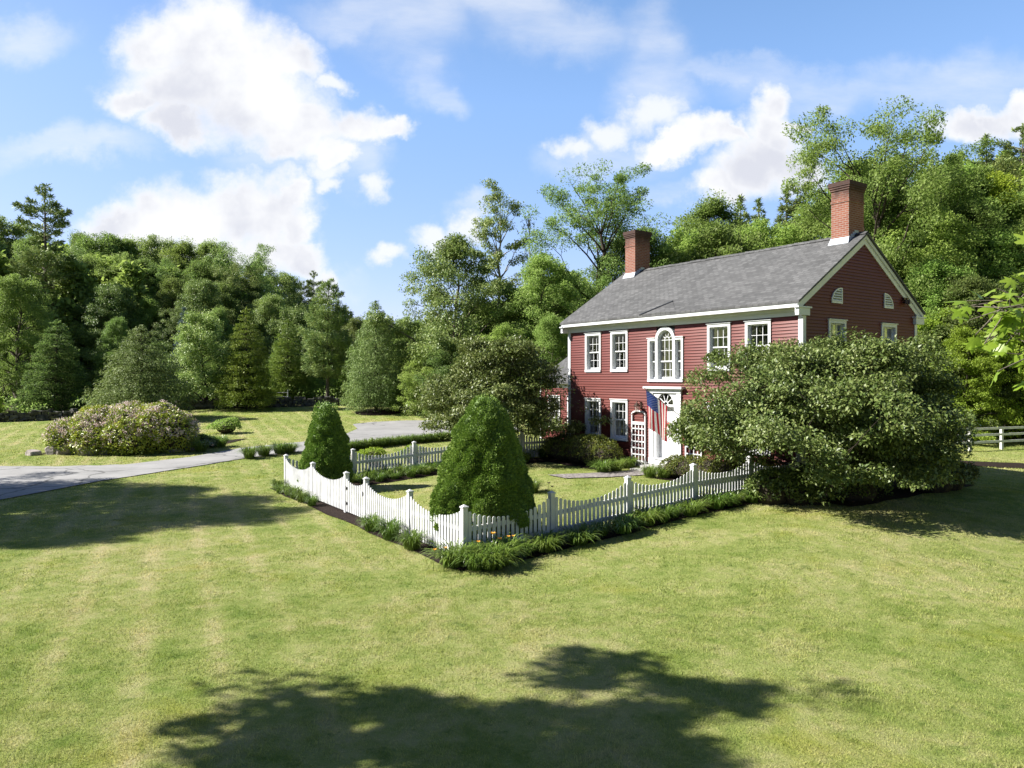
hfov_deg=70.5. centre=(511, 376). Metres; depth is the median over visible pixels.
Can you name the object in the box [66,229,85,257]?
broadleaf tree
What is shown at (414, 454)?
picket fence
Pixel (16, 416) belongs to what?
stone wall
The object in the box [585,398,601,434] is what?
window
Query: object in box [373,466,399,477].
daylily clump
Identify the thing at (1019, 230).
broadleaf tree
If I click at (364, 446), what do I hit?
daylily clump
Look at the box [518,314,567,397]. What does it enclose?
broadleaf tree
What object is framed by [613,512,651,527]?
daylily clump
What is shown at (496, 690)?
lawn
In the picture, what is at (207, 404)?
stone wall
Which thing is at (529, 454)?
daylily clump
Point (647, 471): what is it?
grass tuft
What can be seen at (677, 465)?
yew hedge
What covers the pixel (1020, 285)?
broadleaf tree
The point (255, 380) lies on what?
hemlock tree
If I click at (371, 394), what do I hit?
larch tree
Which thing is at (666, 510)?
daylily clump
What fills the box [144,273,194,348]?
broadleaf tree
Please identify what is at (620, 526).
daylily clump
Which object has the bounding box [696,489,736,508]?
daylily clump
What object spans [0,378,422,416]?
undergrowth
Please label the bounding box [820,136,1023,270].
broadleaf tree
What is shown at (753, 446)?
window
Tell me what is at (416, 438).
daylily clump
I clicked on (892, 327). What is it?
window
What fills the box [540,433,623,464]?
yew hedge
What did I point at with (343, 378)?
broadleaf tree
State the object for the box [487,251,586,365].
broadleaf tree
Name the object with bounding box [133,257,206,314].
broadleaf tree
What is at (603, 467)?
grass tuft
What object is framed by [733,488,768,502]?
daylily clump
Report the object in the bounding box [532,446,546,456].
daylily clump
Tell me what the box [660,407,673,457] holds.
front door
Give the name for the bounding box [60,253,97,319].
broadleaf tree
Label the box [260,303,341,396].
broadleaf tree
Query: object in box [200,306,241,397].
broadleaf tree
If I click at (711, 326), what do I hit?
window
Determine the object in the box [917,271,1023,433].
broadleaf tree
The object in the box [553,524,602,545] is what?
daylily clump
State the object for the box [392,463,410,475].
daylily clump
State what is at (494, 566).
daylily clump
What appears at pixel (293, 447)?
grass tuft
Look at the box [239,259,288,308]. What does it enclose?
broadleaf tree
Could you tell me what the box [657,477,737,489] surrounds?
mulch bed
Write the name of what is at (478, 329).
broadleaf tree
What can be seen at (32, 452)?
boulder
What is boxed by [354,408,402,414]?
mulch ring
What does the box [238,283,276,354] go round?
broadleaf tree
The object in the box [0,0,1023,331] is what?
sky
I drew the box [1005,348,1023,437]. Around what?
broadleaf tree
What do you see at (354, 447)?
daylily clump
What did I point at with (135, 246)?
broadleaf tree
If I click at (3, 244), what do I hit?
broadleaf tree
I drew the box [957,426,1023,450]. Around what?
rail fence
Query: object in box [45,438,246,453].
mulch bed
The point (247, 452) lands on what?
grass tuft
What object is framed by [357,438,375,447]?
daylily clump
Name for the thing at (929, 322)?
broadleaf tree
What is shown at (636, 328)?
red house
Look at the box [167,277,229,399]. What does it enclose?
broadleaf tree
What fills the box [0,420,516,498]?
driveway
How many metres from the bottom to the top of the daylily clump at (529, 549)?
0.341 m
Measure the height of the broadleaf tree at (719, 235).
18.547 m
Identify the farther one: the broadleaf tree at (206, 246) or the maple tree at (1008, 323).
the broadleaf tree at (206, 246)
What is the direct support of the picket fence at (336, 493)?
on the lawn at (496, 690)
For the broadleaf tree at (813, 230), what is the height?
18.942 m
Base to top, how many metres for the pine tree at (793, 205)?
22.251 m
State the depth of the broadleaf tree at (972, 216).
52.49 m
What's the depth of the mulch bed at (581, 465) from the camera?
29.04 m
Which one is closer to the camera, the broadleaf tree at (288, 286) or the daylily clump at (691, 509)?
the daylily clump at (691, 509)
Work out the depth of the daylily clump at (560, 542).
16.58 m
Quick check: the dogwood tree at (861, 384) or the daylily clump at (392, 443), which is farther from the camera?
the daylily clump at (392, 443)
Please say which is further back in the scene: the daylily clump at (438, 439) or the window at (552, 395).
the daylily clump at (438, 439)
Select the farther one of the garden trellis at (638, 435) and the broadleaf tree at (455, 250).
the broadleaf tree at (455, 250)
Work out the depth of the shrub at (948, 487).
22.17 m
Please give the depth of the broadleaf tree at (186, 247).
83.61 m
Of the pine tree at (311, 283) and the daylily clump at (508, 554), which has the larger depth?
the pine tree at (311, 283)
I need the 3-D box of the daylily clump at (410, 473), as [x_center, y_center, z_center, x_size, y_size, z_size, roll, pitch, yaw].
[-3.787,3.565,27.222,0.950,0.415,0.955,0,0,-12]
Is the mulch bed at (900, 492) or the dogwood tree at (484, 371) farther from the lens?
the dogwood tree at (484, 371)
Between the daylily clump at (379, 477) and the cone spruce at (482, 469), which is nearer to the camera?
the cone spruce at (482, 469)
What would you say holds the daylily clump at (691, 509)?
on the mulch bed at (567, 544)
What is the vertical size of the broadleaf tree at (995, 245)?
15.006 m
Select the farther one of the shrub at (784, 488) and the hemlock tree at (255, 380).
the hemlock tree at (255, 380)
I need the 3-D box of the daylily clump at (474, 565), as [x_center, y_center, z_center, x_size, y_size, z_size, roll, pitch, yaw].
[-0.718,3.727,15.055,1.598,0.505,1.450,0,0,-18]
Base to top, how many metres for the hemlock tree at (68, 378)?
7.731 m
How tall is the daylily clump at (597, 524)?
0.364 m
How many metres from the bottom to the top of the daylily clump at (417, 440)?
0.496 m
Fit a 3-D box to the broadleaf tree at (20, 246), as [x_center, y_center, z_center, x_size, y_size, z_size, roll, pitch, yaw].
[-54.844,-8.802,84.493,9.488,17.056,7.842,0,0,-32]
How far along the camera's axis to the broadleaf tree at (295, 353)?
67.92 m
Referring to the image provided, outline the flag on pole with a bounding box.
[644,387,682,441]
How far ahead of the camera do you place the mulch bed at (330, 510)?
20.32 m
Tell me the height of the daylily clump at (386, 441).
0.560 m
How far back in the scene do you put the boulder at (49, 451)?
35.52 m
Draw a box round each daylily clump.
[266,478,287,489]
[269,482,291,492]
[279,484,297,495]
[283,485,304,498]
[290,489,312,502]
[302,494,322,505]
[349,441,363,449]
[351,470,366,482]
[353,439,364,448]
[353,439,368,448]
[353,476,370,483]
[354,511,385,531]
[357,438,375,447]
[358,467,384,480]
[363,440,379,447]
[371,437,383,446]
[372,472,386,481]
[372,516,407,540]
[373,439,387,446]
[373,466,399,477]
[376,436,392,445]
[386,471,402,479]
[388,435,401,444]
[391,436,403,444]
[391,527,431,549]
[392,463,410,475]
[393,435,410,443]
[398,435,414,443]
[402,466,419,477]
[403,434,423,441]
[404,434,414,443]
[408,463,427,473]
[411,434,424,442]
[419,432,432,441]
[419,536,485,567]
[420,466,433,474]
[424,460,439,471]
[430,432,443,440]
[432,433,444,440]
[438,430,449,439]
[443,541,511,570]
[448,541,488,566]
[459,543,527,570]
[466,536,523,559]
[469,537,527,566]
[486,531,527,553]
[509,537,541,555]
[518,528,571,552]
[522,452,532,462]
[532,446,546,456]
[540,530,570,546]
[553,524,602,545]
[570,520,606,540]
[590,519,614,535]
[596,512,647,533]
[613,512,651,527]
[621,504,666,525]
[645,503,679,522]
[658,501,686,517]
[669,498,709,515]
[687,497,717,511]
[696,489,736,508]
[721,491,740,505]
[727,490,745,503]
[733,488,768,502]
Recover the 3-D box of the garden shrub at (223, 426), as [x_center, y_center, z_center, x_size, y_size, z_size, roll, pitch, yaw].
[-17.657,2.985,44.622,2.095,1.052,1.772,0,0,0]
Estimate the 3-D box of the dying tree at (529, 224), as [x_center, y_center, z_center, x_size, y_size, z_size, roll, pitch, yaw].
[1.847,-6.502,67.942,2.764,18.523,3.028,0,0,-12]
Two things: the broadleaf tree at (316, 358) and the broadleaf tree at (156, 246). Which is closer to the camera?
the broadleaf tree at (316, 358)
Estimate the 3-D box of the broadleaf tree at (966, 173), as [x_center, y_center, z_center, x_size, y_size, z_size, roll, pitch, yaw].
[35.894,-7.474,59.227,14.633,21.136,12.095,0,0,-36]
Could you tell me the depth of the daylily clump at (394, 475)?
26.89 m
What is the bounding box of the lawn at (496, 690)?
[0,376,1023,767]
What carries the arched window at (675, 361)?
in the red house
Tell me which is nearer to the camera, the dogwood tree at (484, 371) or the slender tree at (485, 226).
the dogwood tree at (484, 371)
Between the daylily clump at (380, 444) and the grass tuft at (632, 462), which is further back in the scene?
the daylily clump at (380, 444)
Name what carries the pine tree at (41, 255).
on the lawn at (496, 690)
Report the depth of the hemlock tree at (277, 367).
65.30 m
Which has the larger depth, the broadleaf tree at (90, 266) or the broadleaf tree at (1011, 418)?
the broadleaf tree at (90, 266)
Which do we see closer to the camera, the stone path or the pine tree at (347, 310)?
the stone path
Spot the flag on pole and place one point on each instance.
(657, 414)
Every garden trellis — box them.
[631,410,645,465]
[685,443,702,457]
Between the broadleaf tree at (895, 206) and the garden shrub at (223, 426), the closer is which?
the garden shrub at (223, 426)
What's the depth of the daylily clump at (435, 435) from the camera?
40.69 m
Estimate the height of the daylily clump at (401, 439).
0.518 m
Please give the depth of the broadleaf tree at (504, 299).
58.43 m
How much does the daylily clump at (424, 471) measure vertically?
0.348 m
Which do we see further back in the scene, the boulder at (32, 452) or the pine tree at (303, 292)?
the pine tree at (303, 292)
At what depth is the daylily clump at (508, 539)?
15.99 m
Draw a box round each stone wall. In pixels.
[0,408,78,421]
[176,396,417,409]
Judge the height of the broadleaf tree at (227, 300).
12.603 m
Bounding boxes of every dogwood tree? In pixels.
[398,332,612,440]
[664,326,980,505]
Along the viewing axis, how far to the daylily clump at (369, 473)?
26.88 m
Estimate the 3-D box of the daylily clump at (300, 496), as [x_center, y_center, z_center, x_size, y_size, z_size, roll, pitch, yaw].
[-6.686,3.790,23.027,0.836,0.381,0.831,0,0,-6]
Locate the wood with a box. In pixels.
[0,149,1023,386]
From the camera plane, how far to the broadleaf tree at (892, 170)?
50.83 m
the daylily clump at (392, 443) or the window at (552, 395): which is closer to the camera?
the window at (552, 395)
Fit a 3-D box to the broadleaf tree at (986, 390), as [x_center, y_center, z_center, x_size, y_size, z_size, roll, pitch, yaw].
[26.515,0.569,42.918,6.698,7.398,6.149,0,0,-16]
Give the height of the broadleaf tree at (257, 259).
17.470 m
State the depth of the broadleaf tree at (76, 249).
78.71 m
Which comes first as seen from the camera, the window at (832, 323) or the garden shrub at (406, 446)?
the window at (832, 323)
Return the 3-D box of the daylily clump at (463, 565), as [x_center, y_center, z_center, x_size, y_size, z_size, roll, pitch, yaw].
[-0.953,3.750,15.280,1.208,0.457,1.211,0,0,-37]
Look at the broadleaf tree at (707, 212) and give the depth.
72.15 m
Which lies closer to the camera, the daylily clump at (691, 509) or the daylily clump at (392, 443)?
the daylily clump at (691, 509)
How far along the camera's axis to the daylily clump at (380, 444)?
38.26 m
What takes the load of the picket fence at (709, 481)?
on the lawn at (496, 690)
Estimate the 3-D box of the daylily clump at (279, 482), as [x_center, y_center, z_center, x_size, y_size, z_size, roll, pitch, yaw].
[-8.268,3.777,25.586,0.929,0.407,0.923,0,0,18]
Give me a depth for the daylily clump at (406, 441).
39.44 m
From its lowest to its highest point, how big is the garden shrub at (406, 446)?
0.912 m
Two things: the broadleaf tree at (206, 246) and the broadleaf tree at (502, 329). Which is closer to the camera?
the broadleaf tree at (502, 329)
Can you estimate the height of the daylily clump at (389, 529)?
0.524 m
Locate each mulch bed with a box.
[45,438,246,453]
[271,488,441,564]
[351,457,559,486]
[454,497,751,569]
[550,461,638,469]
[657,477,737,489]
[825,477,972,505]
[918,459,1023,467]
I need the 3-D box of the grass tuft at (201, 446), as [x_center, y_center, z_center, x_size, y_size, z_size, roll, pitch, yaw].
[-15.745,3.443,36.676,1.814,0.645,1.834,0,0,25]
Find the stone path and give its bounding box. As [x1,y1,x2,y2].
[549,470,643,477]
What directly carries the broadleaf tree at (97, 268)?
on the lawn at (496, 690)
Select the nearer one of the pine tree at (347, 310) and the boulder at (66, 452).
the boulder at (66, 452)
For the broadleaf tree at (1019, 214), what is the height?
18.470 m
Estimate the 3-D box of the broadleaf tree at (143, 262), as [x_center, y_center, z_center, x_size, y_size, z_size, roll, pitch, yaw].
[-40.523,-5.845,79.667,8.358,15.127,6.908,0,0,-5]
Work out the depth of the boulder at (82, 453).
35.15 m
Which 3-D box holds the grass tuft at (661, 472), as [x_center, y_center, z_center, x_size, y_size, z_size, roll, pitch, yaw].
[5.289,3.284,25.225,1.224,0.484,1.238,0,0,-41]
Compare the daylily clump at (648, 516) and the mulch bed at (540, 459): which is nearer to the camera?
the daylily clump at (648, 516)
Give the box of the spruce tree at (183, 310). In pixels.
[165,306,204,400]
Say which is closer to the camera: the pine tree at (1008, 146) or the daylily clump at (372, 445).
the daylily clump at (372, 445)
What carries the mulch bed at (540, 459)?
on the lawn at (496, 690)
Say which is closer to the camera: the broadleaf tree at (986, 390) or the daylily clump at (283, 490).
the daylily clump at (283, 490)
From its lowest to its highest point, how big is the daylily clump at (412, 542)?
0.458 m
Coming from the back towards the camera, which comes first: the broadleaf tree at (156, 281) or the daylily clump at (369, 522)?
the broadleaf tree at (156, 281)
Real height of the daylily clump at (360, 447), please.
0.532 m
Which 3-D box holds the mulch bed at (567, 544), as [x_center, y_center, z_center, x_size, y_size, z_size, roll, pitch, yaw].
[3.978,3.759,18.884,12.830,0.450,1.072,0,0,-35]
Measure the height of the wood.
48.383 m
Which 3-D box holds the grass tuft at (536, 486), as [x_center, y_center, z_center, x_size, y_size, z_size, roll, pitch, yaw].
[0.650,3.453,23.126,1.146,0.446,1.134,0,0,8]
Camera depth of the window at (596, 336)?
30.96 m
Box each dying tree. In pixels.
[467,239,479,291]
[516,211,536,284]
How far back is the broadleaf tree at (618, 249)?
62.29 m
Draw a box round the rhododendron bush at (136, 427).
[41,399,201,455]
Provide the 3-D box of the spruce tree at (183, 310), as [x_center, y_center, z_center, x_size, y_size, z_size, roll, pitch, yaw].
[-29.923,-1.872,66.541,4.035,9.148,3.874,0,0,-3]
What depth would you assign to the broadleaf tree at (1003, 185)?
57.80 m
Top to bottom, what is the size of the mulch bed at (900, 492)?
0.015 m
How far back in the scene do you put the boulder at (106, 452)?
35.42 m
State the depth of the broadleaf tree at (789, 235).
64.97 m
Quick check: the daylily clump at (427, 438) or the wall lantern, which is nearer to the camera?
the wall lantern
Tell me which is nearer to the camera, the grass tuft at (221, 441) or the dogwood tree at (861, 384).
the dogwood tree at (861, 384)
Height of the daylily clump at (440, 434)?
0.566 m
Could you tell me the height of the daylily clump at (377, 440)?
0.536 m
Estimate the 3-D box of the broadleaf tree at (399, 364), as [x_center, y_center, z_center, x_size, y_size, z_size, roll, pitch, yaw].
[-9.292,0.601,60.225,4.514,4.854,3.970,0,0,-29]
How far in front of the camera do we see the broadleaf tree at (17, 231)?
93.37 m
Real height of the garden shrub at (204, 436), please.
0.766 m
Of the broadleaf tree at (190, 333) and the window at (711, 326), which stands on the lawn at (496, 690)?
the broadleaf tree at (190, 333)
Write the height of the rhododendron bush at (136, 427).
2.766 m
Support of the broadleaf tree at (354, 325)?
on the lawn at (496, 690)
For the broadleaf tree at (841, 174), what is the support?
on the lawn at (496, 690)
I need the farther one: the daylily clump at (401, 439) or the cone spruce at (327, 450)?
the daylily clump at (401, 439)
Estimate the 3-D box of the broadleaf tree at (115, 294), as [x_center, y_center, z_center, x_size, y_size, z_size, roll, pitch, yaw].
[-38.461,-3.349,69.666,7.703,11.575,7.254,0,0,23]
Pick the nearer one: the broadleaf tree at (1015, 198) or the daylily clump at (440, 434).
the daylily clump at (440, 434)
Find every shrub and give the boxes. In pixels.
[191,433,215,445]
[206,417,242,432]
[357,447,387,465]
[399,444,427,463]
[740,466,835,505]
[789,460,894,500]
[896,454,980,492]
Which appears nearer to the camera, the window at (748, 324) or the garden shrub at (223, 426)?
the window at (748, 324)
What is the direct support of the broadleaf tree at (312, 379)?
on the lawn at (496, 690)
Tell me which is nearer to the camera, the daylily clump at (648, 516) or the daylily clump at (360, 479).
the daylily clump at (648, 516)
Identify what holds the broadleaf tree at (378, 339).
on the lawn at (496, 690)
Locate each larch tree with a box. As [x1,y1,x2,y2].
[80,324,199,415]
[339,300,412,413]
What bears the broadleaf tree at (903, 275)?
on the lawn at (496, 690)
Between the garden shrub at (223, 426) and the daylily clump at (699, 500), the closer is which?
the daylily clump at (699, 500)
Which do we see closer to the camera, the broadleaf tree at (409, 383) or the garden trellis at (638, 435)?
the garden trellis at (638, 435)
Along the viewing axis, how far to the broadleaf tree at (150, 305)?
70.82 m
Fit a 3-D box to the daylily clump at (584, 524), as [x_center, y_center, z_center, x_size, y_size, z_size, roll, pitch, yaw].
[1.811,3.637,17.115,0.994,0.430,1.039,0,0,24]
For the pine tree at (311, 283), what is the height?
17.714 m
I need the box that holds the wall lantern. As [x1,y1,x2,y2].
[633,401,641,413]
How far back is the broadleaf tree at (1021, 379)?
42.85 m
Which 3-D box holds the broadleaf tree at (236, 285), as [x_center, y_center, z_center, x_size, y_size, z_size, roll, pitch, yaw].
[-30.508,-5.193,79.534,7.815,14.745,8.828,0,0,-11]
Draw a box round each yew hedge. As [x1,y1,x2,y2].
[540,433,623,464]
[658,452,780,486]
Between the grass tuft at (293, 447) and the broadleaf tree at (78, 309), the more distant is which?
the broadleaf tree at (78, 309)
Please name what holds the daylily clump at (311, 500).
on the mulch bed at (330, 510)
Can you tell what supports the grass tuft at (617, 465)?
on the lawn at (496, 690)
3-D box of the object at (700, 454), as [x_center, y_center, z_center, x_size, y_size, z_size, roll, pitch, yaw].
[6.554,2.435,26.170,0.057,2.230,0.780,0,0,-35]
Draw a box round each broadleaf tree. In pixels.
[0,214,32,259]
[0,236,10,259]
[0,273,78,409]
[0,397,6,412]
[6,229,57,272]
[29,245,89,380]
[51,277,105,386]
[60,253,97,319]
[62,282,145,394]
[65,231,135,259]
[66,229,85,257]
[73,251,148,320]
[88,316,138,402]
[118,234,152,275]
[125,294,174,383]
[130,255,171,317]
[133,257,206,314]
[136,339,186,395]
[137,233,183,276]
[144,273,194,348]
[150,306,207,369]
[157,236,214,284]
[157,308,249,408]
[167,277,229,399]
[170,257,227,353]
[180,241,293,319]
[190,237,249,384]
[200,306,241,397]
[201,279,248,363]
[209,262,264,351]
[237,293,294,388]
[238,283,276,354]
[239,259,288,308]
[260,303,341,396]
[262,340,304,401]
[266,272,308,354]
[289,362,324,401]
[297,278,357,400]
[325,344,360,400]
[333,316,367,388]
[358,316,405,382]
[362,232,545,376]
[378,358,419,409]
[384,316,429,379]
[390,344,439,415]
[412,338,469,417]
[443,301,494,354]
[468,283,559,379]
[477,321,534,398]
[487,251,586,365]
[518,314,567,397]
[519,158,685,347]
[572,226,674,310]
[654,218,776,264]
[659,226,724,263]
[672,189,749,262]
[734,217,809,249]
[781,95,972,321]
[784,149,927,249]
[792,210,830,243]
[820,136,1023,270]
[864,184,976,308]
[881,203,1012,339]
[883,250,943,375]
[903,255,1003,425]
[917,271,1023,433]
[917,304,1019,437]
[928,324,1023,443]
[935,160,1023,228]
[942,196,1023,295]
[955,224,1023,313]
[958,271,1023,438]
[962,331,1023,437]
[975,167,1023,231]
[977,218,1023,291]
[985,333,1023,432]
[989,156,1023,194]
[1001,191,1023,229]
[1002,189,1023,217]
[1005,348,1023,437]
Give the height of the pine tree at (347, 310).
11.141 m
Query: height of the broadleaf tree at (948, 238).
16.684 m
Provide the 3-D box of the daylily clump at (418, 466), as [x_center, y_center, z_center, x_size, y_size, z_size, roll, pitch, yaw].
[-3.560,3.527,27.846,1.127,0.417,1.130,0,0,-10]
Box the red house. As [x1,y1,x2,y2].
[540,179,925,473]
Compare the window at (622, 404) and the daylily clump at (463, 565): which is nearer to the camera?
the daylily clump at (463, 565)
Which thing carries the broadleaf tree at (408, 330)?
on the lawn at (496, 690)
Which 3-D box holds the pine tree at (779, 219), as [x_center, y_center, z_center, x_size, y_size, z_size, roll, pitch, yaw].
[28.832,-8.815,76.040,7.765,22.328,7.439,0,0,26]
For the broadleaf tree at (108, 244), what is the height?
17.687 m
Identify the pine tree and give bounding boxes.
[5,182,94,392]
[284,281,322,356]
[306,270,323,303]
[331,306,352,348]
[731,194,753,237]
[750,197,769,240]
[772,190,795,246]
[777,181,814,230]
[974,132,999,173]
[995,123,1023,191]
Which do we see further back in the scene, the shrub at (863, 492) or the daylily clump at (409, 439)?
the daylily clump at (409, 439)
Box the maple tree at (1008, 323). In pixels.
[944,231,1023,390]
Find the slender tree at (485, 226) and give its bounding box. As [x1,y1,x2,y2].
[468,178,528,311]
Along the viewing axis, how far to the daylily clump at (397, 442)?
39.03 m
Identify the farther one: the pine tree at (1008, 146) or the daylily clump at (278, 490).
the pine tree at (1008, 146)
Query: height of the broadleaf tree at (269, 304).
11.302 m
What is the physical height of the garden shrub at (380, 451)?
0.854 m
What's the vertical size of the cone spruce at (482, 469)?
3.634 m
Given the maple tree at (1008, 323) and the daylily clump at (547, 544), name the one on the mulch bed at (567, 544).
the daylily clump at (547, 544)
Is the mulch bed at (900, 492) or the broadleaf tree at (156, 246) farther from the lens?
the broadleaf tree at (156, 246)
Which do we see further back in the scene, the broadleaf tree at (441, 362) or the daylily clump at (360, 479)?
the broadleaf tree at (441, 362)
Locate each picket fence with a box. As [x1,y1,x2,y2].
[283,454,468,549]
[288,431,570,476]
[468,451,800,545]
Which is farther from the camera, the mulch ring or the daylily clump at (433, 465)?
the mulch ring
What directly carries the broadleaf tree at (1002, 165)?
on the lawn at (496, 690)
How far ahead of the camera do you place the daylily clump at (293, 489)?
23.61 m
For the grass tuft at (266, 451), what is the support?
on the driveway
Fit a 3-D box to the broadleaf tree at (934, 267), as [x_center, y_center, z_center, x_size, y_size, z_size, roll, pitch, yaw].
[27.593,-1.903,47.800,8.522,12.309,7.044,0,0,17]
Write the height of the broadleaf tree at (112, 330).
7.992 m
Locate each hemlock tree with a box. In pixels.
[12,319,95,411]
[214,307,277,408]
[265,319,315,399]
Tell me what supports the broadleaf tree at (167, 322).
on the lawn at (496, 690)
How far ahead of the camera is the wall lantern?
28.28 m
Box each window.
[548,395,560,417]
[584,332,601,371]
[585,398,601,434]
[609,330,628,371]
[610,399,627,440]
[646,327,683,381]
[706,322,731,370]
[743,319,771,364]
[746,446,770,455]
[828,318,847,343]
[880,323,897,341]
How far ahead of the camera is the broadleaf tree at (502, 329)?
53.11 m
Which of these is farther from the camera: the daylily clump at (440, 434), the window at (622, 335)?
the daylily clump at (440, 434)
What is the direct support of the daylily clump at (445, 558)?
on the mulch bed at (330, 510)
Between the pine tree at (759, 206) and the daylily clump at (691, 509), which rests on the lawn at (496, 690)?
the pine tree at (759, 206)
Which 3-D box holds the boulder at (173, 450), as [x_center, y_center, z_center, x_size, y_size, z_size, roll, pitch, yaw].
[-17.009,3.764,36.460,1.166,0.413,0.549,0,0,0]
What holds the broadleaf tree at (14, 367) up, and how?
on the lawn at (496, 690)
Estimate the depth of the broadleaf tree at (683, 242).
63.47 m
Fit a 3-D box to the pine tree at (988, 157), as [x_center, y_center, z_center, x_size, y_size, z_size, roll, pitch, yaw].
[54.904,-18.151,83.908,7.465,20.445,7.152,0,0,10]
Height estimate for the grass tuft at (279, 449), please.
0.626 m
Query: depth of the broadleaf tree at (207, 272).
78.97 m
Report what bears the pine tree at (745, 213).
on the lawn at (496, 690)
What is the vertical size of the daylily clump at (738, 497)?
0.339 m
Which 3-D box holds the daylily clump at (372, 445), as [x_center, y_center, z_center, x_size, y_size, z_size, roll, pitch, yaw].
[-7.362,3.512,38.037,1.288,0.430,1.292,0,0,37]
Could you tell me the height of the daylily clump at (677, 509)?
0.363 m
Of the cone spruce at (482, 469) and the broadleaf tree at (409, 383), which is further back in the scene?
the broadleaf tree at (409, 383)
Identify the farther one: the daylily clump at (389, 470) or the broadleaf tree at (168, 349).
the broadleaf tree at (168, 349)
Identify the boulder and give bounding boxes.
[25,449,41,455]
[45,445,55,454]
[56,443,75,454]
[75,446,96,455]
[98,446,118,454]
[164,448,184,452]
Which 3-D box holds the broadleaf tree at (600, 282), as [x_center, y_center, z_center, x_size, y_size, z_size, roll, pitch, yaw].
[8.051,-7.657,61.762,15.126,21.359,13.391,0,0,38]
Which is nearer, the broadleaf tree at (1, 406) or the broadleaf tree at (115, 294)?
the broadleaf tree at (1, 406)
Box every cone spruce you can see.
[297,400,353,482]
[427,393,541,543]
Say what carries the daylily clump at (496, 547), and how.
on the mulch bed at (567, 544)
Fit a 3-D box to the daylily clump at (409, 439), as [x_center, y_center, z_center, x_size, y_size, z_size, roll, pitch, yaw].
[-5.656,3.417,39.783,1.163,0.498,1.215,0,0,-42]
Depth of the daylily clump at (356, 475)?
26.59 m
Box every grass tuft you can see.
[185,439,216,450]
[210,433,233,446]
[235,444,262,457]
[255,443,275,455]
[271,440,290,453]
[272,440,304,452]
[532,477,545,491]
[585,458,619,471]
[598,456,631,471]
[617,454,642,467]
[636,463,659,477]
[652,465,670,478]

